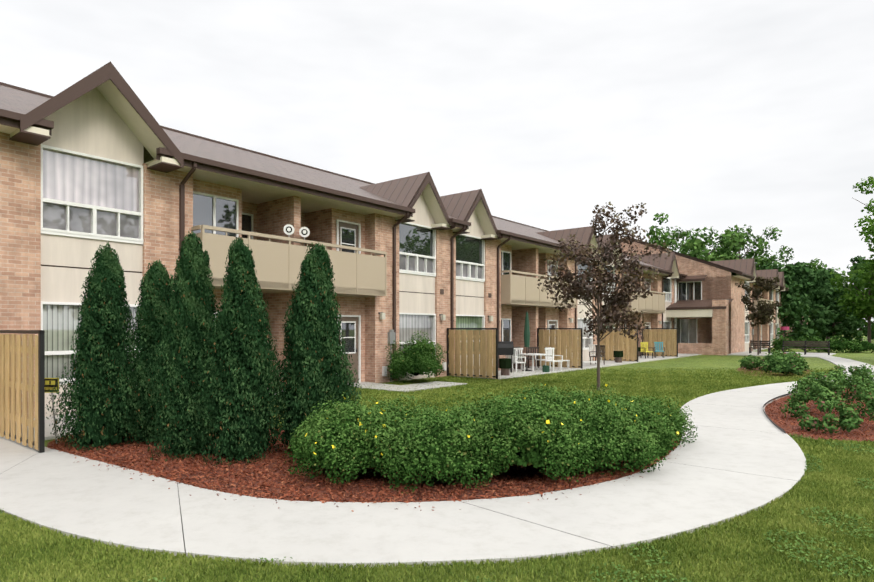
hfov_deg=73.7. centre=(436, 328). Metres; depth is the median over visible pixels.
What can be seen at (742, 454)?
walkway
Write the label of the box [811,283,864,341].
tree
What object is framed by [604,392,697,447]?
potentilla shrub
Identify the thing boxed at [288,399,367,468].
potentilla shrub
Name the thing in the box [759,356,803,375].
shrub
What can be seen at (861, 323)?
tree
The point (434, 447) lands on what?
potentilla shrub
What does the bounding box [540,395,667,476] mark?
potentilla shrub
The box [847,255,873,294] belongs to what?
tree
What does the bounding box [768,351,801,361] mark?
shrub
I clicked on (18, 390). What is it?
fences
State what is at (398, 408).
potentilla shrub
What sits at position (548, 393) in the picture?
potentilla shrub
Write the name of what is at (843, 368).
rose shrub
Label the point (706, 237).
tree
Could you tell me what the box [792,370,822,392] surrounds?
rose shrub
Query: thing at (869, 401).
rose shrub
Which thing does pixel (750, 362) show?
shrub
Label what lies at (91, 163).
building
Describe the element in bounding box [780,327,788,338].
sign
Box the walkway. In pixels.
[0,352,873,567]
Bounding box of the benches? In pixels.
[749,340,829,354]
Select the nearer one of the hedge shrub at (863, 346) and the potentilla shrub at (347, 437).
the potentilla shrub at (347, 437)
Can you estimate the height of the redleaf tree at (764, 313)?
5.130 m
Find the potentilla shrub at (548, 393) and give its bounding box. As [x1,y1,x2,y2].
[505,381,597,418]
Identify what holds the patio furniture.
on the patio slabs
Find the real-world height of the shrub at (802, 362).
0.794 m
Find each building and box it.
[0,61,686,417]
[621,236,807,354]
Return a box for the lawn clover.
[1,411,873,581]
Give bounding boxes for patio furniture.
[498,311,664,375]
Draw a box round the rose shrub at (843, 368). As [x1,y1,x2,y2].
[832,364,856,379]
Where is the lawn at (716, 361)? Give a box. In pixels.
[0,333,873,581]
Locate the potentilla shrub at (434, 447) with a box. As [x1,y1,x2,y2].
[374,406,493,493]
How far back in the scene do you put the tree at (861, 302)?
59.88 m
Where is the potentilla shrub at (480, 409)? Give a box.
[439,387,522,433]
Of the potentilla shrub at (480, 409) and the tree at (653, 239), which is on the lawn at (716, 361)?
the tree at (653, 239)
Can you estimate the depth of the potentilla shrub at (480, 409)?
7.77 m
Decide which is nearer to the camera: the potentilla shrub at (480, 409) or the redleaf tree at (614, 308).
the potentilla shrub at (480, 409)
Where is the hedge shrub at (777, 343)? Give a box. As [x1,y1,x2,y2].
[770,335,799,351]
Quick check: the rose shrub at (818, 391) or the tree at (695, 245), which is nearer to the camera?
the rose shrub at (818, 391)
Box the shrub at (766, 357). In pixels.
[763,349,782,366]
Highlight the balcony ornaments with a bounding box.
[283,224,309,245]
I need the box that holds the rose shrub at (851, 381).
[838,374,873,402]
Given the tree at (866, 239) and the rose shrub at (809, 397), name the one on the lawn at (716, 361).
the tree at (866, 239)
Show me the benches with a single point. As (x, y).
(805, 344)
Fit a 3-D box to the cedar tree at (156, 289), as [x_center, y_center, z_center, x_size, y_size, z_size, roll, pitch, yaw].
[-4.280,0.525,8.934,1.176,3.100,1.076,0,0,2]
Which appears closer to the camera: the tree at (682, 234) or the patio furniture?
the patio furniture
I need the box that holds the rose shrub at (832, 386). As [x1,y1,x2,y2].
[795,372,844,398]
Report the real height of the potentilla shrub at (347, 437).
0.960 m
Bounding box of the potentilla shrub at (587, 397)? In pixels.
[563,383,628,412]
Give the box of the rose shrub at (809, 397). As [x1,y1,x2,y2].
[789,384,835,409]
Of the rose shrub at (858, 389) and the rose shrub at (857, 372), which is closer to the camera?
the rose shrub at (858, 389)
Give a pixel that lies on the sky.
(719, 114)
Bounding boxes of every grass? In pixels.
[269,367,873,457]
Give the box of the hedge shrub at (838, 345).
[824,334,859,352]
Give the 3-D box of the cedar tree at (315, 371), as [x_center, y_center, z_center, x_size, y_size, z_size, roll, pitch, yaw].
[-1.721,0.412,8.114,1.378,3.187,1.211,0,0,2]
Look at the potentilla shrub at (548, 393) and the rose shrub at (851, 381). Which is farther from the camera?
the rose shrub at (851, 381)
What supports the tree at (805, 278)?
on the lawn at (716, 361)
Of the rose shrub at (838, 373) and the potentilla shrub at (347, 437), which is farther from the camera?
the rose shrub at (838, 373)
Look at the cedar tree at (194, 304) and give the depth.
7.81 m
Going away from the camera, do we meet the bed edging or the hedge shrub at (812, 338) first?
the bed edging
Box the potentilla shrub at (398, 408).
[367,394,451,465]
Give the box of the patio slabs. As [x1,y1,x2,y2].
[34,351,835,440]
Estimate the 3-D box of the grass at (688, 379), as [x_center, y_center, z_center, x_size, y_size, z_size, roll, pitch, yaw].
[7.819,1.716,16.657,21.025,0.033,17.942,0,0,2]
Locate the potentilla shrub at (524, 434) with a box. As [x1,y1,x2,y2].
[461,391,594,482]
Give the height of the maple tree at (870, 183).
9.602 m
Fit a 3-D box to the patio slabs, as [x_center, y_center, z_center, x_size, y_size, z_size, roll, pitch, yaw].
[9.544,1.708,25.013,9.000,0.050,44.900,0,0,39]
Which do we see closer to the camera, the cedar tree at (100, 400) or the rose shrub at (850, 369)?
the cedar tree at (100, 400)
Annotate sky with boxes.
[0,0,873,329]
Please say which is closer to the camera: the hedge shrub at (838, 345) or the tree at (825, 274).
the hedge shrub at (838, 345)
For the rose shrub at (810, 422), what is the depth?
9.45 m
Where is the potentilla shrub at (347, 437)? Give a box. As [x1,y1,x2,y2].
[285,391,404,483]
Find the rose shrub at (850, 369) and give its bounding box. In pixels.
[836,366,873,380]
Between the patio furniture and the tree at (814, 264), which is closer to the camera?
the patio furniture
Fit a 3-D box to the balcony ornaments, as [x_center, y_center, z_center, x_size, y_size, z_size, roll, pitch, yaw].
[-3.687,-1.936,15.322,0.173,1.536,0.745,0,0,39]
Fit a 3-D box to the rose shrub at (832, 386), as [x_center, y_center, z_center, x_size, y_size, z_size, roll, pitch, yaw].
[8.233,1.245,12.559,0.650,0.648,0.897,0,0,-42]
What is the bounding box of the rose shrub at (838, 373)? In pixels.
[808,369,845,383]
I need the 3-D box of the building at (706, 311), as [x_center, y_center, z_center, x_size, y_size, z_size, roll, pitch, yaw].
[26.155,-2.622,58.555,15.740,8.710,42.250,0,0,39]
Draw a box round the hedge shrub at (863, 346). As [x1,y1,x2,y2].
[848,336,873,352]
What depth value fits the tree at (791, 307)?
54.58 m
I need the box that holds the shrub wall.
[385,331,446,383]
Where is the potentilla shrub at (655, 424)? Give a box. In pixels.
[590,396,678,455]
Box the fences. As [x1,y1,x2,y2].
[0,328,677,452]
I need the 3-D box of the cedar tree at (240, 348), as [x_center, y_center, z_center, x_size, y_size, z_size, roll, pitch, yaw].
[-2.622,0.434,7.745,1.170,3.284,1.210,0,0,2]
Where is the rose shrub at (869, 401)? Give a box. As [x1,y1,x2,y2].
[849,388,873,422]
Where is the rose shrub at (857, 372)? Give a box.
[835,364,873,390]
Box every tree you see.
[45,242,148,450]
[123,259,175,444]
[147,231,218,461]
[193,237,288,466]
[268,243,361,451]
[537,202,671,389]
[646,213,690,249]
[658,226,700,252]
[679,228,745,275]
[686,226,743,258]
[711,224,794,267]
[718,225,786,269]
[735,276,781,354]
[759,261,820,340]
[782,258,847,316]
[785,261,838,340]
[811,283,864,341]
[812,268,857,340]
[828,255,873,342]
[843,255,873,340]
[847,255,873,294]
[853,176,873,240]
[859,213,873,256]
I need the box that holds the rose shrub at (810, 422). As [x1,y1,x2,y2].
[797,400,863,434]
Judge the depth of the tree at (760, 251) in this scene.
91.73 m
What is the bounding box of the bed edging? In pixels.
[763,392,794,433]
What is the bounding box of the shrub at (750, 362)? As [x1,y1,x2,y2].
[738,355,769,369]
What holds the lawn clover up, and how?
on the lawn at (716, 361)
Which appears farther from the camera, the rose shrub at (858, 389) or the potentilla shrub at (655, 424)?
the rose shrub at (858, 389)
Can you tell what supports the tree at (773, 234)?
on the lawn at (716, 361)
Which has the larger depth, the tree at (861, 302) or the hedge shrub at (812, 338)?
the tree at (861, 302)
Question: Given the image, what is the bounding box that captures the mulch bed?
[737,366,811,377]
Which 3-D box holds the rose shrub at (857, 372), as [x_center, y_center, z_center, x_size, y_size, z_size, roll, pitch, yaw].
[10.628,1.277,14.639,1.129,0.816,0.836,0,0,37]
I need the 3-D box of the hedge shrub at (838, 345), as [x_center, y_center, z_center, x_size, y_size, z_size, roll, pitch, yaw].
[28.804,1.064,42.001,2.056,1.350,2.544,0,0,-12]
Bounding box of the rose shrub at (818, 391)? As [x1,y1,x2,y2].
[780,380,846,417]
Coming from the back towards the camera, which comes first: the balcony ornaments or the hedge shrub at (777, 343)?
the hedge shrub at (777, 343)
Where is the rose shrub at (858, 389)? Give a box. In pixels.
[839,382,873,418]
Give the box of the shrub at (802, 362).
[777,352,809,370]
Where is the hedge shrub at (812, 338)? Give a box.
[794,335,827,352]

